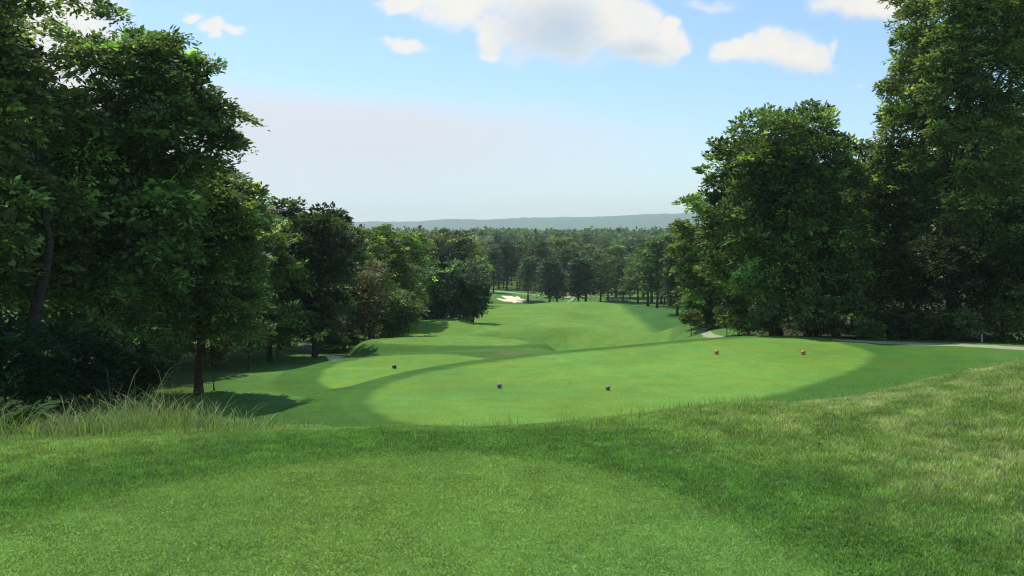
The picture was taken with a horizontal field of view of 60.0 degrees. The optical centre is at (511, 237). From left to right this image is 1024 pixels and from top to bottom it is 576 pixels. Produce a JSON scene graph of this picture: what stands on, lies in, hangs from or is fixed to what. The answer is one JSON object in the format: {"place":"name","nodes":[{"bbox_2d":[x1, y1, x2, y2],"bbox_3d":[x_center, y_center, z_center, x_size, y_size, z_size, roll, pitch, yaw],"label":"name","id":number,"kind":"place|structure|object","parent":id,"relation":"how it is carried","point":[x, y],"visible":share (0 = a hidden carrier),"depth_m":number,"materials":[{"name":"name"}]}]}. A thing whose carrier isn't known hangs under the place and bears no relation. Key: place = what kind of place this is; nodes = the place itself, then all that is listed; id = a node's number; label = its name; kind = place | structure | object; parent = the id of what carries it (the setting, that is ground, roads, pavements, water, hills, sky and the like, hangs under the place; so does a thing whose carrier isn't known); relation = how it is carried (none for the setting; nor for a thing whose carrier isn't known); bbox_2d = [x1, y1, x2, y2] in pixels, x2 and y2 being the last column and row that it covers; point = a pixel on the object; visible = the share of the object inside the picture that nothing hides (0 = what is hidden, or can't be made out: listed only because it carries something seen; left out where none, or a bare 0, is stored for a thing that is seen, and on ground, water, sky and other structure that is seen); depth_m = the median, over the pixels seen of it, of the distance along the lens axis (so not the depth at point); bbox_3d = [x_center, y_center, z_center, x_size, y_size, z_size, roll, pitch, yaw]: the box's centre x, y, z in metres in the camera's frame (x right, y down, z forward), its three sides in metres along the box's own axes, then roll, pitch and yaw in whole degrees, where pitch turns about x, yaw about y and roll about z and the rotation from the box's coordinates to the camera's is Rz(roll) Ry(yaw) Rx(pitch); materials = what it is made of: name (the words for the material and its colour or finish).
{"place":"outdoors","nodes":[
{"label":"outdoors","id":0,"kind":"place"},
{"bbox_2d":[0,365,351,441],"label":"tall grass","id":1,"kind":"structure","parent":0,"point":[133,421],"depth_m":11.74,"materials":[{"name":"green plant"}]},
{"bbox_2d":[0,278,1023,575],"bbox_3d":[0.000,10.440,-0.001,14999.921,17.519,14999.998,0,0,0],"label":"ground","id":2,"kind":"structure","parent":0,"point":[288,376],"depth_m":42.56,"materials":[{"name":"green plant"}]},
{"bbox_2d":[0,400,60,435],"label":"fern","id":3,"kind":"object","parent":2,"relation":"on","point":[46,406],"visible":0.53,"depth_m":12.34,"materials":[{"name":"green plant"}]},
{"bbox_2d":[0,311,86,421],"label":"bush","id":4,"kind":"object","parent":2,"relation":"on","point":[13,340],"visible":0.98,"depth_m":26.82,"materials":[{"name":"green plant"}]},
{"bbox_2d":[1,117,87,361],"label":"broadleaf tree","id":5,"kind":"object","parent":2,"relation":"on","point":[58,305],"depth_m":48.10,"materials":[{"name":"green plant"}]},
{"bbox_2d":[0,0,112,419],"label":"broadleaf tree","id":6,"kind":"object","parent":2,"relation":"on","point":[27,77],"visible":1,"depth_m":30.98,"materials":[{"name":"green plant"}]},
{"bbox_2d":[3,316,131,424],"bbox_3d":[-14.921,4.762,29.921,3.684,4.255,3.633,0,0,0],"label":"bush","id":7,"kind":"object","parent":2,"relation":"on","point":[87,348],"visible":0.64,"depth_m":29.70,"materials":[{"name":"green plant"}]},
{"bbox_2d":[76,312,148,366],"bbox_3d":[-21.774,6.191,47.980,4.211,4.272,4.098,0,0,0],"label":"bush","id":8,"kind":"object","parent":2,"relation":"on","point":[124,340],"visible":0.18,"depth_m":47.86,"materials":[{"name":"green plant"}]},
{"bbox_2d":[0,0,269,405],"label":"broadleaf tree","id":9,"kind":"object","parent":2,"relation":"on","point":[142,66],"visible":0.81,"depth_m":35.62,"materials":[{"name":"green plant"}]},
{"bbox_2d":[105,345,172,410],"bbox_3d":[-14.102,5.683,32.981,2.654,3.303,2.686,0,0,0],"label":"bush","id":10,"kind":"object","parent":2,"relation":"on","point":[150,368],"visible":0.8,"depth_m":32.76,"materials":[{"name":"green plant"}]},
{"bbox_2d":[80,170,218,357],"bbox_3d":[-23.147,1.318,55.086,10.493,15.126,10.462,0,0,-34],"label":"broadleaf tree","id":11,"kind":"object","parent":2,"relation":"on","point":[164,330],"visible":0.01,"depth_m":52.82,"materials":[{"name":"green plant"}]},
{"bbox_2d":[132,332,188,378],"bbox_3d":[-20.040,6.915,50.056,3.583,3.243,3.347,0,0,0],"label":"bush","id":12,"kind":"object","parent":2,"relation":"on","point":[163,351],"visible":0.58,"depth_m":49.49,"materials":[{"name":"green plant"}]},
{"bbox_2d":[166,337,195,358],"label":"bush","id":13,"kind":"object","parent":2,"relation":"on","point":[193,350],"visible":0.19,"depth_m":57.53,"materials":[{"name":"green plant"}]},
{"bbox_2d":[106,164,280,395],"bbox_3d":[-15.927,2.117,44.053,8.453,12.474,8.570,0,0,0],"label":"broadleaf tree","id":14,"kind":"object","parent":2,"relation":"on","point":[223,294],"visible":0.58,"depth_m":42.34,"materials":[{"name":"green plant"}]},
{"bbox_2d":[194,336,236,390],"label":"broadleaf tree","id":15,"kind":"object","parent":2,"relation":"on","point":[212,354],"visible":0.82,"depth_m":45.63,"materials":[{"name":"green plant"}]},
{"bbox_2d":[219,323,270,370],"bbox_3d":[-16.744,7.024,55.972,3.297,3.825,3.232,0,0,0],"label":"broadleaf tree","id":16,"kind":"object","parent":2,"relation":"on","point":[258,346],"visible":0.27,"depth_m":55.90,"materials":[{"name":"green plant"}]},
{"bbox_2d":[235,208,326,361],"bbox_3d":[-17.180,3.333,62.042,7.842,11.800,8.276,0,0,0],"label":"broadleaf tree","id":17,"kind":"object","parent":2,"relation":"on","point":[278,280],"visible":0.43,"depth_m":61.59,"materials":[{"name":"green plant"}]},
{"bbox_2d":[266,196,327,345],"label":"broadleaf tree","id":18,"kind":"object","parent":2,"relation":"on","point":[292,207],"visible":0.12,"depth_m":77.44,"materials":[{"name":"green plant"}]},
{"bbox_2d":[301,344,311,353],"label":"boulder","id":19,"kind":"object","parent":2,"relation":"on","point":[305,349],"visible":0.77,"depth_m":69.76,"materials":[{"name":"grey stone"}]},
{"bbox_2d":[277,201,365,356],"bbox_3d":[-14.426,3.355,65.777,7.052,12.156,8.234,0,0,-19],"label":"broadleaf tree","id":20,"kind":"object","parent":2,"relation":"on","point":[332,268],"visible":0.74,"depth_m":64.31,"materials":[{"name":"green plant"}]},
{"bbox_2d":[292,283,370,352],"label":"broadleaf tree","id":21,"kind":"object","parent":2,"relation":"on","point":[332,340],"visible":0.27,"depth_m":72.36,"materials":[{"name":"green plant"}]},
{"bbox_2d":[336,224,382,340],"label":"broadleaf tree","id":22,"kind":"object","parent":2,"relation":"on","point":[362,253],"visible":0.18,"depth_m":83.75,"materials":[{"name":"green plant"}]},
{"bbox_2d":[328,257,403,348],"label":"broadleaf tree","id":23,"kind":"object","parent":2,"relation":"on","point":[366,298],"visible":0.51,"depth_m":75.41,"materials":[{"name":"green plant"}]},
{"bbox_2d":[355,227,383,306],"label":"broadleaf tree","id":24,"kind":"object","parent":2,"relation":"on","point":[364,232],"visible":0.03,"depth_m":99.68,"materials":[{"name":"green plant"}]},
{"bbox_2d":[358,229,409,338],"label":"broadleaf tree","id":25,"kind":"object","parent":2,"relation":"on","point":[377,248],"visible":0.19,"depth_m":89.78,"materials":[{"name":"green plant"}]},
{"bbox_2d":[370,222,400,267],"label":"broadleaf tree","id":26,"kind":"object","parent":2,"relation":"on","point":[384,228],"visible":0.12,"depth_m":111.50,"materials":[{"name":"green plant"}]},
{"bbox_2d":[320,354,484,387],"bbox_3d":[-7.510,8.000,54.462,9.016,0.001,14.070,0,0,40],"label":"tee box","id":27,"kind":"object","parent":2,"relation":"on","point":[349,373],"visible":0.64,"depth_m":54.93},
{"bbox_2d":[374,237,432,336],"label":"broadleaf tree","id":28,"kind":"object","parent":2,"relation":"on","point":[406,268],"visible":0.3,"depth_m":95.57,"materials":[{"name":"green plant"}]},
{"bbox_2d":[393,231,437,305],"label":"broadleaf tree","id":29,"kind":"object","parent":2,"relation":"on","point":[414,244],"visible":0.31,"depth_m":103.54,"materials":[{"name":"green plant"}]},
{"bbox_2d":[401,225,441,301],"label":"broadleaf tree","id":30,"kind":"object","parent":2,"relation":"on","point":[420,227],"visible":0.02,"depth_m":159.55,"materials":[{"name":"green plant"}]},
{"bbox_2d":[409,229,440,300],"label":"broadleaf tree","id":31,"kind":"object","parent":2,"relation":"on","point":[426,241],"visible":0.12,"depth_m":121.49,"materials":[{"name":"green plant"}]},
{"bbox_2d":[0,447,866,575],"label":"tee box","id":32,"kind":"object","parent":2,"relation":"on","point":[274,560],"visible":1,"depth_m":6.61,"materials":[{"name":"green plant"}]},
{"bbox_2d":[28,387,844,428],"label":"bank grass","id":33,"kind":"structure","parent":2,"relation":"on","point":[319,412],"depth_m":29.61,"materials":[{"name":"green plant"}]},
{"bbox_2d":[428,228,452,253],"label":"broadleaf tree","id":34,"kind":"object","parent":2,"relation":"on","point":[439,239],"visible":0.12,"depth_m":164.65,"materials":[{"name":"green plant"}]},
{"bbox_2d":[425,241,465,312],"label":"broadleaf tree","id":35,"kind":"object","parent":2,"relation":"on","point":[441,257],"visible":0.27,"depth_m":133.50,"materials":[{"name":"green plant"}]},
{"bbox_2d":[378,337,529,345],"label":"tee box","id":36,"kind":"object","parent":2,"relation":"on","point":[470,341],"visible":1,"depth_m":68.54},
{"bbox_2d":[432,258,494,321],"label":"broadleaf tree","id":37,"kind":"object","parent":2,"relation":"on","point":[463,291],"visible":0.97,"depth_m":106.95,"materials":[{"name":"green plant"}]},
{"bbox_2d":[439,231,487,277],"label":"broadleaf tree","id":38,"kind":"object","parent":2,"relation":"on","point":[462,241],"visible":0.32,"depth_m":149.40,"materials":[{"name":"green plant"}]},
{"bbox_2d":[448,229,496,276],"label":"broadleaf tree","id":39,"kind":"object","parent":2,"relation":"on","point":[481,251],"visible":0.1,"depth_m":164.97,"materials":[{"name":"green plant"}]},
{"bbox_2d":[462,232,491,285],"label":"broadleaf tree","id":40,"kind":"object","parent":2,"relation":"on","point":[486,262],"visible":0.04,"depth_m":213.98,"materials":[{"name":"green plant"}]},
{"bbox_2d":[484,246,504,292],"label":"pine tree","id":41,"kind":"object","parent":2,"relation":"on","point":[494,256],"visible":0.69,"depth_m":261.35,"materials":[{"name":"green plant"}]},
{"bbox_2d":[491,232,503,244],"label":"pine tree","id":42,"kind":"object","parent":2,"relation":"on","point":[496,237],"visible":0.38,"depth_m":508.57,"materials":[{"name":"green plant"}]},
{"bbox_2d":[493,240,519,289],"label":"pine tree","id":43,"kind":"object","parent":2,"relation":"on","point":[506,256],"visible":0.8,"depth_m":284.19,"materials":[{"name":"green plant"}]},
{"bbox_2d":[497,296,529,302],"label":"bunker","id":44,"kind":"object","parent":2,"relation":"on","point":[513,299],"visible":0.99,"depth_m":241.35},
{"bbox_2d":[502,243,528,289],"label":"pine tree","id":45,"kind":"object","parent":2,"relation":"on","point":[521,253],"visible":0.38,"depth_m":289.28,"materials":[{"name":"green plant"}]},
{"bbox_2d":[511,238,529,288],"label":"pine tree","id":46,"kind":"object","parent":2,"relation":"on","point":[519,242],"visible":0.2,"depth_m":302.65,"materials":[{"name":"green plant"}]},
{"bbox_2d":[362,226,679,249],"bbox_3d":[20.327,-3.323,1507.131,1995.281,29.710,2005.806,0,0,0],"label":"forest","id":47,"kind":"object","parent":2,"relation":"on","point":[616,236],"visible":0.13,"depth_m":588.36,"materials":[{"name":"green plant"}]},
{"bbox_2d":[511,255,540,300],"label":"pine tree","id":48,"kind":"object","parent":2,"relation":"on","point":[522,282],"visible":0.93,"depth_m":239.43,"materials":[{"name":"green plant"}]},
{"bbox_2d":[526,253,542,290],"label":"pine tree","id":49,"kind":"object","parent":2,"relation":"on","point":[537,258],"visible":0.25,"depth_m":287.22,"materials":[{"name":"green plant"}]},
{"bbox_2d":[398,302,672,350],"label":"fairway","id":50,"kind":"structure","parent":2,"relation":"on","point":[559,326],"depth_m":103.43,"materials":[{"name":"green plant"}]},
{"bbox_2d":[377,286,429,337],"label":"bush","id":51,"kind":"object","parent":50,"relation":"on","point":[406,310],"visible":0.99,"depth_m":74.77,"materials":[{"name":"green plant"}]},
{"bbox_2d":[415,265,456,319],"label":"broadleaf tree","id":52,"kind":"object","parent":50,"relation":"on","point":[432,308],"visible":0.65,"depth_m":107.58,"materials":[{"name":"green plant"}]},
{"bbox_2d":[461,275,492,321],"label":"broadleaf tree","id":53,"kind":"object","parent":50,"relation":"on","point":[489,295],"visible":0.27,"depth_m":109.49,"materials":[{"name":"green plant"}]},
{"bbox_2d":[528,236,556,288],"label":"pine tree","id":54,"kind":"object","parent":2,"relation":"on","point":[539,249],"visible":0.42,"depth_m":298.81,"materials":[{"name":"green plant"}]},
{"bbox_2d":[527,256,564,302],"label":"pine tree","id":55,"kind":"object","parent":2,"relation":"on","point":[549,266],"visible":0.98,"depth_m":227.11,"materials":[{"name":"green plant"}]},
{"bbox_2d":[544,269,568,301],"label":"pine tree","id":56,"kind":"object","parent":2,"relation":"on","point":[561,292],"visible":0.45,"depth_m":231.00,"materials":[{"name":"green plant"}]},
{"bbox_2d":[544,237,571,272],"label":"pine tree","id":57,"kind":"object","parent":2,"relation":"on","point":[558,240],"visible":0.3,"depth_m":313.03,"materials":[{"name":"green plant"}]},
{"bbox_2d":[552,244,575,292],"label":"pine tree","id":58,"kind":"object","parent":2,"relation":"on","point":[565,252],"visible":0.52,"depth_m":278.88,"materials":[{"name":"green plant"}]},
{"bbox_2d":[563,258,598,301],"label":"pine tree","id":59,"kind":"object","parent":2,"relation":"on","point":[580,270],"visible":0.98,"depth_m":221.14,"materials":[{"name":"green plant"}]},
{"bbox_2d":[562,255,610,301],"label":"pine tree","id":60,"kind":"object","parent":2,"relation":"on","point":[594,271],"visible":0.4,"depth_m":225.51,"materials":[{"name":"green plant"}]},
{"bbox_2d":[580,232,594,249],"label":"pine tree","id":61,"kind":"object","parent":2,"relation":"on","point":[584,239],"visible":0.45,"depth_m":513.35,"materials":[{"name":"green plant"}]},
{"bbox_2d":[586,251,619,301],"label":"pine tree","id":62,"kind":"object","parent":2,"relation":"on","point":[606,281],"visible":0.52,"depth_m":234.09,"materials":[{"name":"green plant"}]},
{"bbox_2d":[597,238,610,252],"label":"pine tree","id":63,"kind":"object","parent":2,"relation":"on","point":[603,245],"visible":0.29,"depth_m":436.98,"materials":[{"name":"green plant"}]},
{"bbox_2d":[595,256,618,300],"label":"pine tree","id":64,"kind":"object","parent":2,"relation":"on","point":[610,266],"visible":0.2,"depth_m":249.49,"materials":[{"name":"green plant"}]},
{"bbox_2d":[602,244,633,296],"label":"pine tree","id":65,"kind":"object","parent":2,"relation":"on","point":[614,250],"visible":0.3,"depth_m":261.17,"materials":[{"name":"green plant"}]},
{"bbox_2d":[369,337,872,425],"bbox_3d":[7.132,6.000,40.443,31.331,0.001,14.302,0,0,-40],"label":"tee box","id":66,"kind":"object","parent":2,"relation":"on","point":[538,389],"visible":0.96,"depth_m":37.17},
{"bbox_2d":[610,261,633,301],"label":"pine tree","id":67,"kind":"object","parent":2,"relation":"on","point":[618,268],"visible":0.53,"depth_m":244.62,"materials":[{"name":"green plant"}]},
{"bbox_2d":[622,241,638,261],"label":"pine tree","id":68,"kind":"object","parent":2,"relation":"on","point":[629,245],"visible":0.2,"depth_m":321.90,"materials":[{"name":"green plant"}]},
{"bbox_2d":[618,247,644,302],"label":"pine tree","id":69,"kind":"object","parent":2,"relation":"on","point":[636,252],"visible":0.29,"depth_m":239.65,"materials":[{"name":"green plant"}]},
{"bbox_2d":[618,240,661,305],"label":"pine tree","id":70,"kind":"object","parent":2,"relation":"on","point":[635,260],"visible":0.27,"depth_m":190.12,"materials":[{"name":"green plant"}]},
{"bbox_2d":[631,235,649,248],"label":"pine tree","id":71,"kind":"object","parent":2,"relation":"on","point":[641,240],"visible":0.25,"depth_m":377.35,"materials":[{"name":"green plant"}]},
{"bbox_2d":[628,239,655,302],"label":"pine tree","id":72,"kind":"object","parent":2,"relation":"on","point":[651,298],"visible":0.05,"depth_m":239.63,"materials":[{"name":"green plant"}]},
{"bbox_2d":[631,233,673,307],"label":"pine tree","id":73,"kind":"object","parent":2,"relation":"on","point":[654,258],"visible":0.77,"depth_m":164.53,"materials":[{"name":"green plant"}]},
{"bbox_2d":[643,232,683,305],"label":"pine tree","id":74,"kind":"object","parent":2,"relation":"on","point":[667,237],"visible":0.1,"depth_m":179.13,"materials":[{"name":"green plant"}]},
{"bbox_2d":[657,253,692,314],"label":"pine tree","id":75,"kind":"object","parent":2,"relation":"on","point":[669,283],"visible":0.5,"depth_m":127.80,"materials":[{"name":"green plant"}]},
{"bbox_2d":[677,309,704,335],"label":"bush","id":76,"kind":"object","parent":2,"relation":"on","point":[690,317],"visible":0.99,"depth_m":75.62,"materials":[{"name":"green plant"}]},
{"bbox_2d":[662,218,732,327],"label":"broadleaf tree","id":77,"kind":"object","parent":2,"relation":"on","point":[702,300],"visible":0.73,"depth_m":82.59,"materials":[{"name":"green plant"}]},
{"bbox_2d":[712,304,743,336],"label":"bush","id":78,"kind":"object","parent":2,"relation":"on","point":[722,319],"visible":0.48,"depth_m":69.92,"materials":[{"name":"green plant"}]},
{"bbox_2d":[711,244,763,307],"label":"broadleaf tree","id":79,"kind":"object","parent":2,"relation":"on","point":[723,255],"visible":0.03,"depth_m":85.57,"materials":[{"name":"green plant"}]},
{"bbox_2d":[722,303,754,335],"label":"bush","id":80,"kind":"object","parent":2,"relation":"on","point":[740,316],"visible":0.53,"depth_m":61.69,"materials":[{"name":"green plant"}]},
{"bbox_2d":[739,312,784,335],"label":"bush","id":81,"kind":"object","parent":2,"relation":"on","point":[771,325],"visible":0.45,"depth_m":58.54,"materials":[{"name":"green plant"}]},
{"bbox_2d":[670,98,882,336],"bbox_3d":[17.631,-1.099,60.194,13.723,16.839,10.909,0,0,0],"label":"broadleaf tree","id":82,"kind":"object","parent":2,"relation":"on","point":[783,188],"visible":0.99,"depth_m":57.20,"materials":[{"name":"green plant"}]},
{"bbox_2d":[793,308,847,336],"bbox_3d":[20.264,5.809,58.029,3.416,2.559,3.182,0,0,0],"label":"bush","id":83,"kind":"object","parent":2,"relation":"on","point":[832,329],"visible":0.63,"depth_m":57.85,"materials":[{"name":"green plant"}]},
{"bbox_2d":[778,161,885,312],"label":"broadleaf tree","id":84,"kind":"object","parent":2,"relation":"on","point":[831,249],"depth_m":70.78,"materials":[{"name":"green plant"}]},
{"bbox_2d":[841,315,888,339],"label":"bush","id":85,"kind":"object","parent":2,"relation":"on","point":[865,326],"visible":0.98,"depth_m":54.63,"materials":[{"name":"green plant"}]},
{"bbox_2d":[820,138,960,336],"bbox_3d":[26.547,0.096,63.101,7.842,14.730,9.262,0,0,0],"label":"broadleaf tree","id":86,"kind":"object","parent":2,"relation":"on","point":[885,221],"visible":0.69,"depth_m":60.69,"materials":[{"name":"green plant"}]},
{"bbox_2d":[874,306,933,339],"bbox_3d":[24.427,5.561,55.053,2.968,2.602,3.618,0,0,-31],"label":"bush","id":87,"kind":"object","parent":2,"relation":"on","point":[905,321],"visible":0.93,"depth_m":54.72,"materials":[{"name":"green plant"}]},
{"bbox_2d":[858,148,964,311],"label":"broadleaf tree","id":88,"kind":"object","parent":2,"relation":"on","point":[907,303],"visible":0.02,"depth_m":71.79,"materials":[{"name":"green plant"}]},
{"bbox_2d":[908,306,963,341],"bbox_3d":[25.789,5.464,54.039,3.286,2.668,3.105,0,0,0],"label":"bush","id":89,"kind":"object","parent":2,"relation":"on","point":[935,324],"visible":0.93,"depth_m":53.49,"materials":[{"name":"green plant"}]},
{"bbox_2d":[891,143,985,322],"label":"broadleaf tree","id":90,"kind":"object","parent":2,"relation":"on","point":[937,150],"visible":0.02,"depth_m":71.08,"materials":[{"name":"green plant"}]},
{"bbox_2d":[866,0,1023,337],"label":"broadleaf tree","id":91,"kind":"object","parent":2,"relation":"on","point":[931,66],"visible":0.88,"depth_m":55.33,"materials":[{"name":"green plant"}]},
{"bbox_2d":[887,229,1016,339],"bbox_3d":[27.571,3.217,55.468,6.494,7.428,7.446,0,0,0],"label":"broadleaf tree","id":92,"kind":"object","parent":2,"relation":"on","point":[951,277],"visible":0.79,"depth_m":54.20,"materials":[{"name":"green plant"}]},
{"bbox_2d":[943,305,994,340],"bbox_3d":[27.596,5.464,53.469,2.991,2.668,3.531,0,0,0],"label":"bush","id":93,"kind":"object","parent":2,"relation":"on","point":[976,325],"visible":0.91,"depth_m":52.84,"materials":[{"name":"green plant"}]},
{"bbox_2d":[919,107,1023,327],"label":"broadleaf tree","id":94,"kind":"object","parent":2,"relation":"on","point":[1006,192],"visible":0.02,"depth_m":68.75,"materials":[{"name":"green plant"}]},
{"bbox_2d":[956,105,1023,275],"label":"broadleaf tree","id":95,"kind":"object","parent":2,"relation":"on","point":[1000,187],"visible":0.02,"depth_m":66.88,"materials":[{"name":"green plant"}]},
{"bbox_2d":[959,221,1023,340],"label":"broadleaf tree","id":96,"kind":"object","parent":2,"relation":"on","point":[1010,293],"visible":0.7,"depth_m":52.76,"materials":[{"name":"green plant"}]},
{"bbox_2d":[977,295,1023,342],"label":"bush","id":97,"kind":"object","parent":2,"relation":"on","point":[1012,315],"visible":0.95,"depth_m":51.99,"materials":[{"name":"green plant"}]},
{"bbox_2d":[993,189,1023,310],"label":"broadleaf tree","id":98,"kind":"object","parent":2,"relation":"on","point":[1011,206],"visible":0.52,"depth_m":53.16,"materials":[{"name":"green plant"}]},
{"bbox_2d":[16,0,1023,223],"label":"sky","id":99,"kind":"structure","parent":0,"point":[379,110],"materials":[{"name":"blue"}]},
{"bbox_2d":[350,213,700,230],"bbox_3d":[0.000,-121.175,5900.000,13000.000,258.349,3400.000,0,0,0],"label":"hills","id":100,"kind":"structure","parent":0,"point":[646,221],"depth_m":5370.70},
{"bbox_2d":[697,325,729,337],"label":"path","id":101,"kind":"structure","parent":0,"point":[704,333],"depth_m":73.42,"materials":[{"name":"beige sand"}]},
{"bbox_2d":[412,352,1023,444],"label":"wispy grass","id":102,"kind":"structure","parent":0,"point":[698,404],"depth_m":11.41,"materials":[{"name":"green plant"}]},
{"bbox_2d":[834,339,1023,349],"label":"path","id":103,"kind":"structure","parent":0,"point":[964,345],"depth_m":50.38,"materials":[{"name":"grey concrete"}]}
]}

